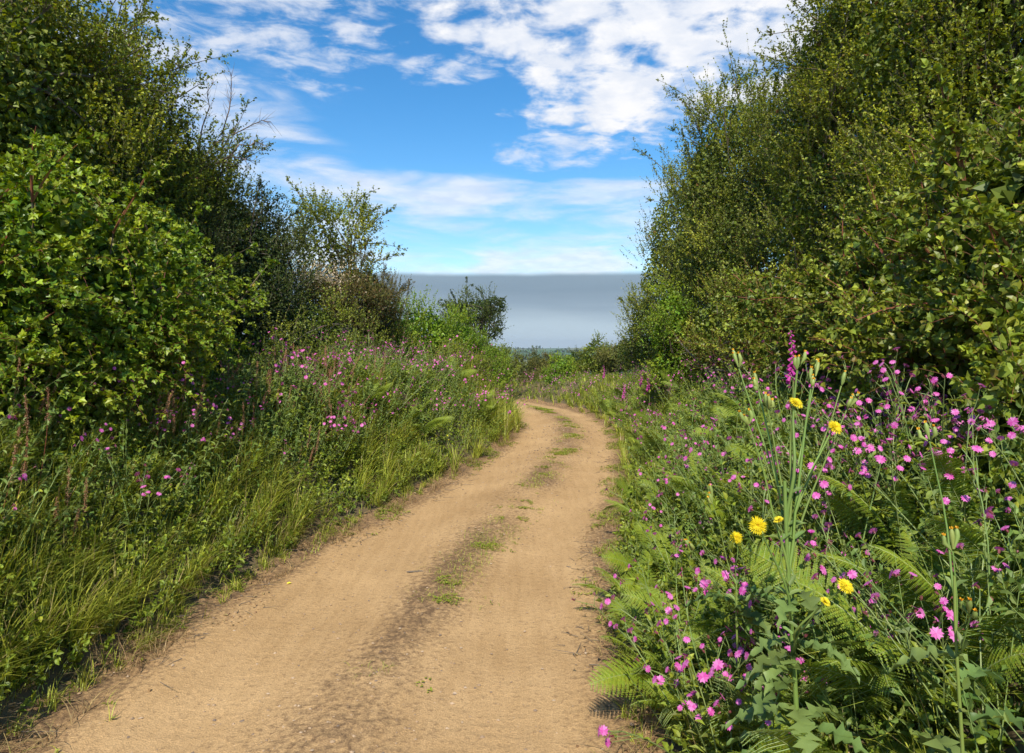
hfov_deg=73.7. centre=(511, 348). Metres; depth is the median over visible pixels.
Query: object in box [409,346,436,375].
campion plant
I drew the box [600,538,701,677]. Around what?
campion plant
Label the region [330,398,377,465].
campion plant
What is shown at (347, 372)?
campion plant
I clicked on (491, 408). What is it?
campion plant
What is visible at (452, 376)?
campion plant
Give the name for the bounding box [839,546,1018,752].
campion plant
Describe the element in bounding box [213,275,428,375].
holly scrub
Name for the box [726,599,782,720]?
campion plant
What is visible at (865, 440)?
campion plant
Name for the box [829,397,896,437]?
campion plant
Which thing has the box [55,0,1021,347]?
sky
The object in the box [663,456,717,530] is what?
campion plant
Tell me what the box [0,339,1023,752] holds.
ground
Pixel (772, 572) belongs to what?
fern
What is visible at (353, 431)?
campion plant
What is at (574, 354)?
bush
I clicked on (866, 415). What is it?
campion plant
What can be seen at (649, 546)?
nettle plant
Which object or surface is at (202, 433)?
seeding sorrel
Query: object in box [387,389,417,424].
campion plant
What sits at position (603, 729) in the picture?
campion plant
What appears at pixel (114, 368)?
campion plant
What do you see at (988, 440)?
campion plant
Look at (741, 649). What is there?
campion plant
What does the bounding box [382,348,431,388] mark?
campion plant
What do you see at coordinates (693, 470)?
campion plant
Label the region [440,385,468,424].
campion plant
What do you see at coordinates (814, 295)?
bramble thicket
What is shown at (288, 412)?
fern
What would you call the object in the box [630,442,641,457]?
fern
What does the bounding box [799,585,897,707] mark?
fern
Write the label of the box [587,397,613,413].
fern
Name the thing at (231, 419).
campion plant
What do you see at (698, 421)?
fern
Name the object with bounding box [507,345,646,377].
hedgerows
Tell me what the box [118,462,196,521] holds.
campion plant
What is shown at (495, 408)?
fern
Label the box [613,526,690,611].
campion plant
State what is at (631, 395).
campion plant
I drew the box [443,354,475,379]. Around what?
fern
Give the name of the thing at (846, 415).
campion plant
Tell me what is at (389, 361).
campion plant
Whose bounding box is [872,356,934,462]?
campion plant
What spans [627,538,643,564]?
nettle plant
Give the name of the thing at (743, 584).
campion plant
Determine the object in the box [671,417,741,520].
campion plant
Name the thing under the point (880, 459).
campion plant
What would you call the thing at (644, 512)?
campion plant
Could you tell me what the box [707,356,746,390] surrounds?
campion plant
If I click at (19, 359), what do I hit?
seeding sorrel
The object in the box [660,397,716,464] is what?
campion plant
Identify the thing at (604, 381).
foxglove
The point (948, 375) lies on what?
campion plant
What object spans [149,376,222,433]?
campion plant
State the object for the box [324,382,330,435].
seeding sorrel
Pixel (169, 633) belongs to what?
dead grass
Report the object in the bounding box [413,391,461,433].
campion plant
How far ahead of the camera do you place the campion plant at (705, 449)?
4.92 m
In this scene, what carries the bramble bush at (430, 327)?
on the ground at (10, 707)
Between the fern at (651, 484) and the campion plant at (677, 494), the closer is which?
the campion plant at (677, 494)
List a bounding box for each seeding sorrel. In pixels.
[0,436,28,519]
[1,387,50,490]
[5,357,20,445]
[29,366,60,432]
[52,469,87,550]
[131,391,173,448]
[157,391,175,449]
[172,375,205,452]
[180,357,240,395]
[195,413,221,457]
[223,364,234,402]
[228,348,286,381]
[235,402,254,469]
[247,361,270,417]
[275,385,293,422]
[299,425,319,485]
[306,367,331,416]
[309,405,341,447]
[312,348,360,393]
[318,345,336,377]
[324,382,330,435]
[337,372,358,409]
[368,348,385,379]
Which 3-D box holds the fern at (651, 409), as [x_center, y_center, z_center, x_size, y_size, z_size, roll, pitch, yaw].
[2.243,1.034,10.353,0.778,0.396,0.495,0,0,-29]
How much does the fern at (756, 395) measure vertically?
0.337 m
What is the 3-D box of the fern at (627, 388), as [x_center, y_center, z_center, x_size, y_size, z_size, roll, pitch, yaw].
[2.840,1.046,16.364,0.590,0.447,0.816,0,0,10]
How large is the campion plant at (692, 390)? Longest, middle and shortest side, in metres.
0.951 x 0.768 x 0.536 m
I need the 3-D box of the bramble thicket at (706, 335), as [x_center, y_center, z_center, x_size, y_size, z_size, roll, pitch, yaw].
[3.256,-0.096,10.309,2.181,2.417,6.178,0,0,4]
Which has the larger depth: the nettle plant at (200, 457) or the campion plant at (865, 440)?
the nettle plant at (200, 457)
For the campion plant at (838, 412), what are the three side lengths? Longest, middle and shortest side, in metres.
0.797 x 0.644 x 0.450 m
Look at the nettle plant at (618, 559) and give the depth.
4.92 m
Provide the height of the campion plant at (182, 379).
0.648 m
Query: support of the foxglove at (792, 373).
on the ground at (10, 707)
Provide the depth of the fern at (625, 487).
6.57 m
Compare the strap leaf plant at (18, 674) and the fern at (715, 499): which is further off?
the fern at (715, 499)
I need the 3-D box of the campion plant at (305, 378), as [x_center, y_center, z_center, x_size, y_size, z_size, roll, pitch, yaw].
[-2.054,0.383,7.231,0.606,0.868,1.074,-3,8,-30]
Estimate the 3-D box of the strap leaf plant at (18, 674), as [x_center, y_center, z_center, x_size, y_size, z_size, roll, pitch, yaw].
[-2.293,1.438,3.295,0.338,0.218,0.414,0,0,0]
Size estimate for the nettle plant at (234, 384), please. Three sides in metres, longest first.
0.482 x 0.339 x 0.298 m
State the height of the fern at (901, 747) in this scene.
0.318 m
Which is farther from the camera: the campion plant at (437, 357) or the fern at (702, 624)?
the campion plant at (437, 357)
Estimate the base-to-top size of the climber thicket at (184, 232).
2.987 m
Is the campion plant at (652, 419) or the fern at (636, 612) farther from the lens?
the campion plant at (652, 419)
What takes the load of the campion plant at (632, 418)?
on the ground at (10, 707)
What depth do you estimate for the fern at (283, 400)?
6.87 m
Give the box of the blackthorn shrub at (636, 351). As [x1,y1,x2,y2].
[604,282,656,374]
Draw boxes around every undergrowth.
[0,326,524,718]
[505,357,1023,752]
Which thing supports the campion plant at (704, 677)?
on the ground at (10, 707)
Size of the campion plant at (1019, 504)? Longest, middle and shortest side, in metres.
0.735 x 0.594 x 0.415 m
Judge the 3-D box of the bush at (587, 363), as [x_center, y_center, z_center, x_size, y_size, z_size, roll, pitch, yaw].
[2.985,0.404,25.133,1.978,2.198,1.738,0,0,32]
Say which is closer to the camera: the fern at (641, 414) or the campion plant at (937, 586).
the campion plant at (937, 586)
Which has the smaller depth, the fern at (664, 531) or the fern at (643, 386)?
the fern at (664, 531)
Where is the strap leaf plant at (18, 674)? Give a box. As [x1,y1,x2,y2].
[0,620,66,678]
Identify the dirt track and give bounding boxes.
[0,398,670,752]
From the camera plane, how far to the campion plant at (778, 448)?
3.20 m
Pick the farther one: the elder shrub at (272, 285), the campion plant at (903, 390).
the elder shrub at (272, 285)
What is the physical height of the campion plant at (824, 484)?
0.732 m
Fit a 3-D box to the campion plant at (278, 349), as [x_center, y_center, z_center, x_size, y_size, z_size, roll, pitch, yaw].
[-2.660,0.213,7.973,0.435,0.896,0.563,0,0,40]
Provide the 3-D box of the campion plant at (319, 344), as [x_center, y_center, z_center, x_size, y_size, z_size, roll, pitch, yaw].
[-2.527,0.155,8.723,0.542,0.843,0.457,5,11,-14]
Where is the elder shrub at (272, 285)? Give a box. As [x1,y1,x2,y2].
[143,173,326,358]
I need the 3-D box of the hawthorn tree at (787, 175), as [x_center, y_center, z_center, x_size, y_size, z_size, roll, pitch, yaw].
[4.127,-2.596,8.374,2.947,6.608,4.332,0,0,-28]
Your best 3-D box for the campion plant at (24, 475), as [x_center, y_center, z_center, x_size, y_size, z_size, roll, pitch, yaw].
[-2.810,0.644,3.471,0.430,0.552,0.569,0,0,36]
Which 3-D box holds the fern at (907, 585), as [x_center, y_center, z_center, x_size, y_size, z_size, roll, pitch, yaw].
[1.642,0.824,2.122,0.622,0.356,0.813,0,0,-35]
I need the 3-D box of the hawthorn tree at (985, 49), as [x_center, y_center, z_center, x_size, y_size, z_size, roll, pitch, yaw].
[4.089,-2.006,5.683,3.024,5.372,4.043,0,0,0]
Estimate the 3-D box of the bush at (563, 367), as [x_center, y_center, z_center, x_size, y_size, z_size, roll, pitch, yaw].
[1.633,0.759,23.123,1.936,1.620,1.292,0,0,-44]
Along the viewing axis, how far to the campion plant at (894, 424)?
2.95 m
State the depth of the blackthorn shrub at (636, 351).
19.06 m
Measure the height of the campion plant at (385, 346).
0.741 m
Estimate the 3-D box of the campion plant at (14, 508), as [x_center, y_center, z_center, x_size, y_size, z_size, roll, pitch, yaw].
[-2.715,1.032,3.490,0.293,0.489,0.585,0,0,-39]
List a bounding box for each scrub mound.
[206,338,355,405]
[293,342,406,366]
[393,335,499,383]
[466,346,519,387]
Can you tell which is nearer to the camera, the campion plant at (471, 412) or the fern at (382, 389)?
the fern at (382, 389)
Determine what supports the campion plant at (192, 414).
on the ground at (10, 707)
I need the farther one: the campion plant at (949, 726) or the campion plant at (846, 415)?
the campion plant at (846, 415)
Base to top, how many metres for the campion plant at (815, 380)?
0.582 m
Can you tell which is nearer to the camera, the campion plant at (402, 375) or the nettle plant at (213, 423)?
the nettle plant at (213, 423)
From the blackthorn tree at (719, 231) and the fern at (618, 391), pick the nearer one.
the blackthorn tree at (719, 231)
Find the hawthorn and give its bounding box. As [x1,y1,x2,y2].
[270,175,407,314]
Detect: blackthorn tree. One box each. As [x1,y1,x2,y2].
[140,62,290,352]
[619,143,778,353]
[632,18,803,343]
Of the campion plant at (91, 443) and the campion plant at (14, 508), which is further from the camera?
the campion plant at (91, 443)
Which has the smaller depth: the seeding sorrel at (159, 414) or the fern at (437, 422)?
the seeding sorrel at (159, 414)
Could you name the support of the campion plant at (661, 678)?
on the ground at (10, 707)
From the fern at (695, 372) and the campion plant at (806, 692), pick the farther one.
the fern at (695, 372)
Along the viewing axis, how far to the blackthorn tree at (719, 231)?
11.29 m
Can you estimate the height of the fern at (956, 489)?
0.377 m
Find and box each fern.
[2,435,34,474]
[33,396,132,433]
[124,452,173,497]
[176,396,238,418]
[272,389,314,416]
[278,409,295,427]
[344,383,380,405]
[346,382,392,405]
[367,356,411,378]
[393,365,425,385]
[399,401,452,431]
[400,403,420,424]
[401,395,434,415]
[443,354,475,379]
[477,390,494,411]
[485,400,501,414]
[572,547,678,607]
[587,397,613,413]
[587,585,765,700]
[599,601,708,682]
[601,522,687,576]
[602,473,659,510]
[603,597,665,663]
[604,492,668,524]
[605,382,634,399]
[606,405,629,418]
[608,406,629,421]
[617,531,702,593]
[618,397,639,412]
[619,384,637,396]
[620,558,749,624]
[622,437,654,469]
[622,522,677,550]
[623,438,663,458]
[624,429,655,442]
[624,603,708,687]
[625,389,645,399]
[629,393,679,421]
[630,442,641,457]
[631,385,648,404]
[631,405,685,425]
[631,627,756,729]
[634,380,664,400]
[637,430,662,455]
[638,459,671,503]
[640,371,654,398]
[640,445,660,464]
[641,426,671,454]
[641,632,707,739]
[643,652,767,723]
[645,603,843,664]
[654,493,706,522]
[659,448,707,503]
[660,369,699,390]
[664,456,739,494]
[668,648,820,752]
[669,393,704,411]
[670,462,751,515]
[681,563,849,665]
[683,398,762,439]
[684,361,702,383]
[692,396,777,439]
[694,567,847,675]
[702,469,769,525]
[702,491,766,530]
[702,571,948,734]
[705,406,733,436]
[709,381,808,418]
[711,405,744,445]
[713,466,796,530]
[719,628,968,752]
[719,649,813,692]
[722,387,782,403]
[725,425,824,480]
[727,698,922,752]
[730,412,809,457]
[730,491,805,556]
[741,518,1023,698]
[750,435,808,467]
[753,658,841,751]
[778,569,1023,726]
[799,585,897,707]
[800,521,1023,601]
[814,604,999,709]
[819,473,1005,554]
[868,544,1021,637]
[894,450,1023,539]
[921,505,1023,594]
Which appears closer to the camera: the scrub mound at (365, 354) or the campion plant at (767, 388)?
the campion plant at (767, 388)
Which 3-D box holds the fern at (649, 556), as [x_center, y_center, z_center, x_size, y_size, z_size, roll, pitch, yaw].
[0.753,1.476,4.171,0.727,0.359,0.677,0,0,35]
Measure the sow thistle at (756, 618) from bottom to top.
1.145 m
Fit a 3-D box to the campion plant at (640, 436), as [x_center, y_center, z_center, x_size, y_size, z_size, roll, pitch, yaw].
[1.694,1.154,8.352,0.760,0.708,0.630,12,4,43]
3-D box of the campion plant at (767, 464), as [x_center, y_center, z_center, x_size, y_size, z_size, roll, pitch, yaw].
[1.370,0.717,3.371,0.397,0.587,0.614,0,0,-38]
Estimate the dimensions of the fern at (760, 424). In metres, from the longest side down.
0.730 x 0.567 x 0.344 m
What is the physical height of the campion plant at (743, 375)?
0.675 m
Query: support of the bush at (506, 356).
on the ground at (10, 707)
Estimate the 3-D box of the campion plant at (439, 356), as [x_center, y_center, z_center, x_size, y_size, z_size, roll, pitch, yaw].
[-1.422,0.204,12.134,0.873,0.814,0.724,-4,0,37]
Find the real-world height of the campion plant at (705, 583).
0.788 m
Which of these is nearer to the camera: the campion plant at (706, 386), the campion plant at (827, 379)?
the campion plant at (827, 379)
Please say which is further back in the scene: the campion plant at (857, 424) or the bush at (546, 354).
the bush at (546, 354)
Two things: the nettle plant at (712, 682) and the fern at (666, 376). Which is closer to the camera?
the nettle plant at (712, 682)
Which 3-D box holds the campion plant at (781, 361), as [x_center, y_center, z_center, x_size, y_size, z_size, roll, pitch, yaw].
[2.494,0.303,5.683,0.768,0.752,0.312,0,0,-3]
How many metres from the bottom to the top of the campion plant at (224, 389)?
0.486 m
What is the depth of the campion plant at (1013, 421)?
2.90 m
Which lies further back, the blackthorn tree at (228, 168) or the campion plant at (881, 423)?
the blackthorn tree at (228, 168)
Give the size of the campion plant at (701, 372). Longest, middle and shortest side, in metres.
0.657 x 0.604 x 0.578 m
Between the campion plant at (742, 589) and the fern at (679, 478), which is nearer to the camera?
the campion plant at (742, 589)
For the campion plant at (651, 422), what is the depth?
10.05 m
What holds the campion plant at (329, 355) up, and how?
on the ground at (10, 707)
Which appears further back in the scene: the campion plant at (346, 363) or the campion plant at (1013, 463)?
the campion plant at (346, 363)
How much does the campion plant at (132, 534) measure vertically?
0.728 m
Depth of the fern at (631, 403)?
14.50 m
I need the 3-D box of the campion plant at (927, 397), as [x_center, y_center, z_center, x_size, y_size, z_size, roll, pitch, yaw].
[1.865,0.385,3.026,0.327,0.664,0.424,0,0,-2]
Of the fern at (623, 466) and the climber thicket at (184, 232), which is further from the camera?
the fern at (623, 466)
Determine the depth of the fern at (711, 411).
6.07 m
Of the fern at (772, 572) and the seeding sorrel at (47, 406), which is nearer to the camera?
the fern at (772, 572)
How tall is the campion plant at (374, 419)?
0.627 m
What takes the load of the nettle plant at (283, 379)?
on the ground at (10, 707)
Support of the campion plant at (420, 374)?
on the ground at (10, 707)
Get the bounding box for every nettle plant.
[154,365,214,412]
[162,420,229,492]
[171,399,230,469]
[180,377,249,433]
[217,371,255,398]
[219,358,257,375]
[234,375,270,420]
[253,361,302,409]
[271,374,294,405]
[279,360,309,394]
[280,375,305,423]
[299,374,334,404]
[305,369,346,406]
[328,399,365,440]
[607,543,641,576]
[612,539,657,570]
[622,618,659,682]
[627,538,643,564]
[635,509,660,525]
[696,651,735,708]
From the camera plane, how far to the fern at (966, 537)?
2.25 m
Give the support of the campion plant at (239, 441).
on the ground at (10, 707)
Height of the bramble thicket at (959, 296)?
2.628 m
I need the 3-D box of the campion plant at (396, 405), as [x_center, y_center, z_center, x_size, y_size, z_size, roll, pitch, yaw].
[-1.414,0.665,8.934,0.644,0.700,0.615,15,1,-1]
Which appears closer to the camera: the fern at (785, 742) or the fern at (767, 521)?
the fern at (785, 742)
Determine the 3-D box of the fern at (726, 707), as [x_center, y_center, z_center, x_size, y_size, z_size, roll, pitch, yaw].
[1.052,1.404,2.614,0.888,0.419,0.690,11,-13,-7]
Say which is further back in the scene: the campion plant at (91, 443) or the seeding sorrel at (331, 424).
the seeding sorrel at (331, 424)
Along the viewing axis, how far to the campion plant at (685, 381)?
10.07 m
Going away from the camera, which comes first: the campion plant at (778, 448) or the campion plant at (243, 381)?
the campion plant at (778, 448)
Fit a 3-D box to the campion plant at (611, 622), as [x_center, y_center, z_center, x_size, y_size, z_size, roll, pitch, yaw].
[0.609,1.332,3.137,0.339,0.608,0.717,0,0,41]
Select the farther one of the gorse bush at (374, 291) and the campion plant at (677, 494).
the gorse bush at (374, 291)
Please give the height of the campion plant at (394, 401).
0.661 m
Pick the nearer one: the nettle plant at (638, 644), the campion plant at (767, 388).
the nettle plant at (638, 644)
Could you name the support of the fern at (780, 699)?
on the ground at (10, 707)
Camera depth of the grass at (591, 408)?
3.55 m
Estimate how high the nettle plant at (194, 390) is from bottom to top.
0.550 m
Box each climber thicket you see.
[0,126,241,480]
[73,165,280,435]
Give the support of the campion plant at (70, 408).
on the ground at (10, 707)
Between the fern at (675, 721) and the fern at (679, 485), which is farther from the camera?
the fern at (679, 485)
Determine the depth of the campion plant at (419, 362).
10.78 m
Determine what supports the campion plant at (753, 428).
on the ground at (10, 707)
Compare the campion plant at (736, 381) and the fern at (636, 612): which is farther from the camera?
the campion plant at (736, 381)
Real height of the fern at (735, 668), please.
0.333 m
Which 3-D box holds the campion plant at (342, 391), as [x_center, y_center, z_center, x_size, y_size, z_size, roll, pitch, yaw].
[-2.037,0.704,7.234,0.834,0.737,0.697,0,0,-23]
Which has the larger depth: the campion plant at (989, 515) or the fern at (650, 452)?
the fern at (650, 452)
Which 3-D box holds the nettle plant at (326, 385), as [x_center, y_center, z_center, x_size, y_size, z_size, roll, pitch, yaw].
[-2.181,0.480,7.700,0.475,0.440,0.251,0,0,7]
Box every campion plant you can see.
[0,404,20,423]
[0,415,35,484]
[0,503,16,531]
[1,366,115,419]
[39,407,115,495]
[57,379,135,416]
[99,447,181,551]
[116,404,194,473]
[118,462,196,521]
[123,392,227,455]
[125,393,205,475]
[138,361,193,432]
[138,399,211,456]
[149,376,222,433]
[153,364,216,442]
[209,374,239,401]
[218,396,253,464]
[224,365,253,392]
[224,418,255,473]
[228,347,308,389]
[230,401,267,470]
[238,439,291,500]
[253,328,302,364]
[260,337,316,382]
[271,351,354,414]
[272,336,351,384]
[279,374,337,429]
[280,338,325,373]
[281,381,356,441]
[294,325,335,360]
[298,347,377,413]
[298,349,351,425]
[300,341,358,382]
[309,356,343,407]
[311,404,364,471]
[312,335,373,368]
[313,382,350,455]
[318,416,365,466]
[322,346,370,396]
[323,341,355,389]
[325,334,363,376]
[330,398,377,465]
[332,391,360,463]
[337,330,400,366]
[346,380,367,436]
[351,393,388,439]
[355,335,402,366]
[360,333,407,371]
[364,330,391,359]
[368,342,411,385]
[376,354,418,392]
[379,377,432,413]
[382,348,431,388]
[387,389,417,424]
[389,388,399,427]
[406,348,427,387]
[406,351,460,398]
[407,335,457,364]
[408,362,430,389]
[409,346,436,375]
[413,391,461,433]
[415,336,459,375]
[420,360,461,398]
[425,390,446,429]
[426,357,472,391]
[429,341,453,373]
[433,356,489,396]
[440,374,477,409]
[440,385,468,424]
[450,391,479,431]
[460,359,482,390]
[469,389,514,425]
[478,379,495,417]
[503,384,527,414]
[571,558,707,685]
[598,616,755,752]
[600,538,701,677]
[605,488,709,571]
[609,407,642,434]
[613,417,638,440]
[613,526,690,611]
[620,383,639,409]
[620,409,676,464]
[627,384,661,419]
[632,403,664,436]
[634,406,682,432]
[636,409,673,434]
[637,393,662,434]
[638,469,688,534]
[641,365,678,403]
[642,370,683,405]
[642,567,755,723]
[645,456,686,502]
[645,500,711,545]
[646,414,677,451]
[652,371,717,419]
[652,610,743,752]
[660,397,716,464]
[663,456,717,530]
[664,433,714,498]
[667,434,725,516]
[670,366,702,397]
[670,612,749,752]
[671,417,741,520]
[678,396,749,445]
[681,634,807,752]
[682,432,758,497]
[684,430,728,495]
[687,362,707,390]
[693,550,828,633]
[695,480,830,652]
[696,373,726,407]
[705,358,729,400]
[705,399,759,473]
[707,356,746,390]
[707,360,743,394]
[710,632,771,751]
[713,369,754,412]
[714,546,869,614]
[718,358,786,405]
[718,581,855,669]
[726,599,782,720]
[728,428,830,543]
[731,458,982,617]
[731,557,852,686]
[732,350,834,404]
[732,581,857,711]
[739,510,917,668]
[746,361,808,435]
[746,410,843,522]
[749,549,952,730]
[757,369,794,422]
[762,340,840,405]
[762,410,910,535]
[764,398,918,497]
[764,616,839,749]
[768,537,941,721]
[775,367,963,501]
[782,376,942,482]
[784,363,862,408]
[786,399,856,513]
[787,372,952,488]
[792,422,885,534]
[795,439,892,599]
[797,539,1023,752]
[798,351,863,435]
[803,411,927,556]
[810,363,925,497]
[815,383,956,430]
[816,386,910,441]
[822,502,914,635]
[824,439,965,547]
[826,374,992,444]
[826,434,996,542]
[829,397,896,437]
[831,577,982,721]
[838,356,912,446]
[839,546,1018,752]
[846,376,923,435]
[849,468,1023,607]
[853,411,899,437]
[855,387,961,431]
[859,383,989,548]
[867,370,930,445]
[872,347,958,462]
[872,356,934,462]
[873,357,952,425]
[876,428,1007,574]
[879,362,994,498]
[879,377,980,492]
[881,360,995,494]
[914,383,1023,484]
[927,371,950,410]
[931,393,1016,504]
[957,443,1023,665]
[967,418,1023,513]
[998,429,1023,548]
[1007,431,1023,439]
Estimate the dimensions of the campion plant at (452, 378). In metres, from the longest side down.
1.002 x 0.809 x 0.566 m
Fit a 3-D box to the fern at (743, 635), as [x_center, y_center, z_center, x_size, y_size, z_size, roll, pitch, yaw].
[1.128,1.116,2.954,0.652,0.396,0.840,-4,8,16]
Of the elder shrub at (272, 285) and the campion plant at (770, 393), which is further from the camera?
the elder shrub at (272, 285)
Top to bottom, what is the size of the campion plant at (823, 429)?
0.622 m
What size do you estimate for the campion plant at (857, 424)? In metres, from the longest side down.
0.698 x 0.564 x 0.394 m
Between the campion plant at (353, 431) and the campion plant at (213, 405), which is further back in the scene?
the campion plant at (353, 431)
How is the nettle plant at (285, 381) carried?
on the ground at (10, 707)
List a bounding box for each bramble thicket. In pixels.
[644,238,820,394]
[711,159,961,442]
[803,55,1023,506]
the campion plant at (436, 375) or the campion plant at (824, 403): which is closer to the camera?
the campion plant at (824, 403)
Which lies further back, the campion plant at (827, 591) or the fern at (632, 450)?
the fern at (632, 450)
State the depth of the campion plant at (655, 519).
4.68 m
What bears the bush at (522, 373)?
on the ground at (10, 707)
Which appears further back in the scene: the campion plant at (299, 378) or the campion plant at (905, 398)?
the campion plant at (299, 378)
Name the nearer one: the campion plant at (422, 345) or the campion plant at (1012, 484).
the campion plant at (1012, 484)
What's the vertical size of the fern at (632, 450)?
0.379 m
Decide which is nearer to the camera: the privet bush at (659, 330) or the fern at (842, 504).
the fern at (842, 504)
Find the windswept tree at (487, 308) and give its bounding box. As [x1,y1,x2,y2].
[434,276,513,345]
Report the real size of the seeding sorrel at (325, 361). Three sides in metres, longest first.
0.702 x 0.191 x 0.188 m
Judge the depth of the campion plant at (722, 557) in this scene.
2.78 m
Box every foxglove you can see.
[603,365,607,400]
[619,384,628,428]
[639,370,645,413]
[646,377,653,412]
[776,331,806,431]
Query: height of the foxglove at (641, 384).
0.997 m
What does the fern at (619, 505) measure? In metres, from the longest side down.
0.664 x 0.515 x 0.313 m
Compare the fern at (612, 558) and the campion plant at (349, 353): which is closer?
the fern at (612, 558)
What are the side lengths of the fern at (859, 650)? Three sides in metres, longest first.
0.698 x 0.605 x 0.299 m
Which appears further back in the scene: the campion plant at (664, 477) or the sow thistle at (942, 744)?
the campion plant at (664, 477)
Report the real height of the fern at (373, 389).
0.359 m
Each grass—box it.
[0,424,708,752]
[501,369,1023,752]
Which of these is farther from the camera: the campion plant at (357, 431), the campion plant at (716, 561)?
the campion plant at (357, 431)
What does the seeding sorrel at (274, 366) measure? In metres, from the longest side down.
0.684 x 0.533 x 0.284 m
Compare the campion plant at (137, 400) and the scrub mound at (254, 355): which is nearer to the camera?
the campion plant at (137, 400)
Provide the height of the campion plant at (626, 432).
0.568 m
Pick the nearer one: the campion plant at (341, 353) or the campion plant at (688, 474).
the campion plant at (688, 474)
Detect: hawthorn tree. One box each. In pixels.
[0,0,208,230]
[1,0,238,260]
[734,0,957,293]
[788,0,1023,257]
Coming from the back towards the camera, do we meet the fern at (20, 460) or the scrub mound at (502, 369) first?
the scrub mound at (502, 369)
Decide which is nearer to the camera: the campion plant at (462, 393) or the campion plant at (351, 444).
the campion plant at (351, 444)
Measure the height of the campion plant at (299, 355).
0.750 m
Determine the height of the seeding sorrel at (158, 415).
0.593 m
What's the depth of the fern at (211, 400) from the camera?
6.04 m
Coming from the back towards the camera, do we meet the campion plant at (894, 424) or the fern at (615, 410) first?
the fern at (615, 410)
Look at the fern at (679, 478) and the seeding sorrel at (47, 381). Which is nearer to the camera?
the seeding sorrel at (47, 381)
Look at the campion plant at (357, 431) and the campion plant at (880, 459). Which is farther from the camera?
the campion plant at (357, 431)
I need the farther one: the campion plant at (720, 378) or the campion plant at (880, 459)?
the campion plant at (720, 378)
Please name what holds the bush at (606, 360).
on the ground at (10, 707)
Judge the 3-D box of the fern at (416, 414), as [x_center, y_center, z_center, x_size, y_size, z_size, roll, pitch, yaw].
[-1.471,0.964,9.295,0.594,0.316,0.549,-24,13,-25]
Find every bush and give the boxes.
[281,237,414,347]
[374,282,511,379]
[481,339,523,385]
[508,349,541,385]
[523,347,550,380]
[531,347,563,371]
[539,348,577,385]
[565,346,586,374]
[568,329,614,377]
[592,336,638,373]
[630,264,705,396]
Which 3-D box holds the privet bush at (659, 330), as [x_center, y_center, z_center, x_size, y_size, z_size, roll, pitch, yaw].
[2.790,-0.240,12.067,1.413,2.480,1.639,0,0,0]
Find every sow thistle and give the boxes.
[684,484,778,744]
[721,348,867,752]
[889,420,1023,752]
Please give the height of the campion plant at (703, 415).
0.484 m
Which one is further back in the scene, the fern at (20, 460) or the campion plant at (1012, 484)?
the fern at (20, 460)
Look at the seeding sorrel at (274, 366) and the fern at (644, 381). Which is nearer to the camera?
the seeding sorrel at (274, 366)
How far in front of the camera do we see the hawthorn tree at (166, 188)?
7.28 m
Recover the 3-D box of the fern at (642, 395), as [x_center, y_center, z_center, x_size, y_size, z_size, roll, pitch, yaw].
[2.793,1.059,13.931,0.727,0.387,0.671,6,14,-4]
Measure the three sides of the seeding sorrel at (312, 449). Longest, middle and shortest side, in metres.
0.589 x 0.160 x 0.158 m
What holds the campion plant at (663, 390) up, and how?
on the ground at (10, 707)
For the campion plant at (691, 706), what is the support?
on the ground at (10, 707)
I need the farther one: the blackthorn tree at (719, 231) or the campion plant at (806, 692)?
the blackthorn tree at (719, 231)
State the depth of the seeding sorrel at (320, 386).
7.42 m
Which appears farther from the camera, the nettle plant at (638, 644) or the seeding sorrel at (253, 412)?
the seeding sorrel at (253, 412)
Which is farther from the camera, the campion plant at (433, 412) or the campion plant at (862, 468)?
the campion plant at (433, 412)
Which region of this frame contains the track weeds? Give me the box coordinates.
[8,404,653,752]
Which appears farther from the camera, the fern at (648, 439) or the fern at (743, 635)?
the fern at (648, 439)
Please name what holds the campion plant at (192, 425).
on the ground at (10, 707)
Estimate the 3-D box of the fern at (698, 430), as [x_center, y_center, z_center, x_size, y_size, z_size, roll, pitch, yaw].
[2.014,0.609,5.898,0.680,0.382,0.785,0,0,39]
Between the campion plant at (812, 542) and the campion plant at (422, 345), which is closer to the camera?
the campion plant at (812, 542)
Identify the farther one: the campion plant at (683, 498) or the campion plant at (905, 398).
the campion plant at (683, 498)
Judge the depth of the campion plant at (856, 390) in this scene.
3.61 m
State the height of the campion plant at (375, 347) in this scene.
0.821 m
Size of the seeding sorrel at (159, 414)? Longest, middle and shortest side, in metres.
0.651 x 0.508 x 0.270 m
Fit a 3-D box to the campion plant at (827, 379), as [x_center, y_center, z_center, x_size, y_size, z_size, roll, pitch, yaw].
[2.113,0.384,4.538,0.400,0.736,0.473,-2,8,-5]
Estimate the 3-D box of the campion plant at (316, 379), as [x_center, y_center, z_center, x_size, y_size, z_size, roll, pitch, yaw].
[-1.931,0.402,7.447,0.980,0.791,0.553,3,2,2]
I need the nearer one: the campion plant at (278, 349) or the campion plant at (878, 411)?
the campion plant at (878, 411)
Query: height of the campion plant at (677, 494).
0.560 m
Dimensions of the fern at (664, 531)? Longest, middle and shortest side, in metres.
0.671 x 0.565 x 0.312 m
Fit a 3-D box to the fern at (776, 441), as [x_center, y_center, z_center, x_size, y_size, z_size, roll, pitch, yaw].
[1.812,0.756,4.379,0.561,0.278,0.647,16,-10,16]
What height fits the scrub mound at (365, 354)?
1.259 m
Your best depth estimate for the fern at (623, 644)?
3.28 m

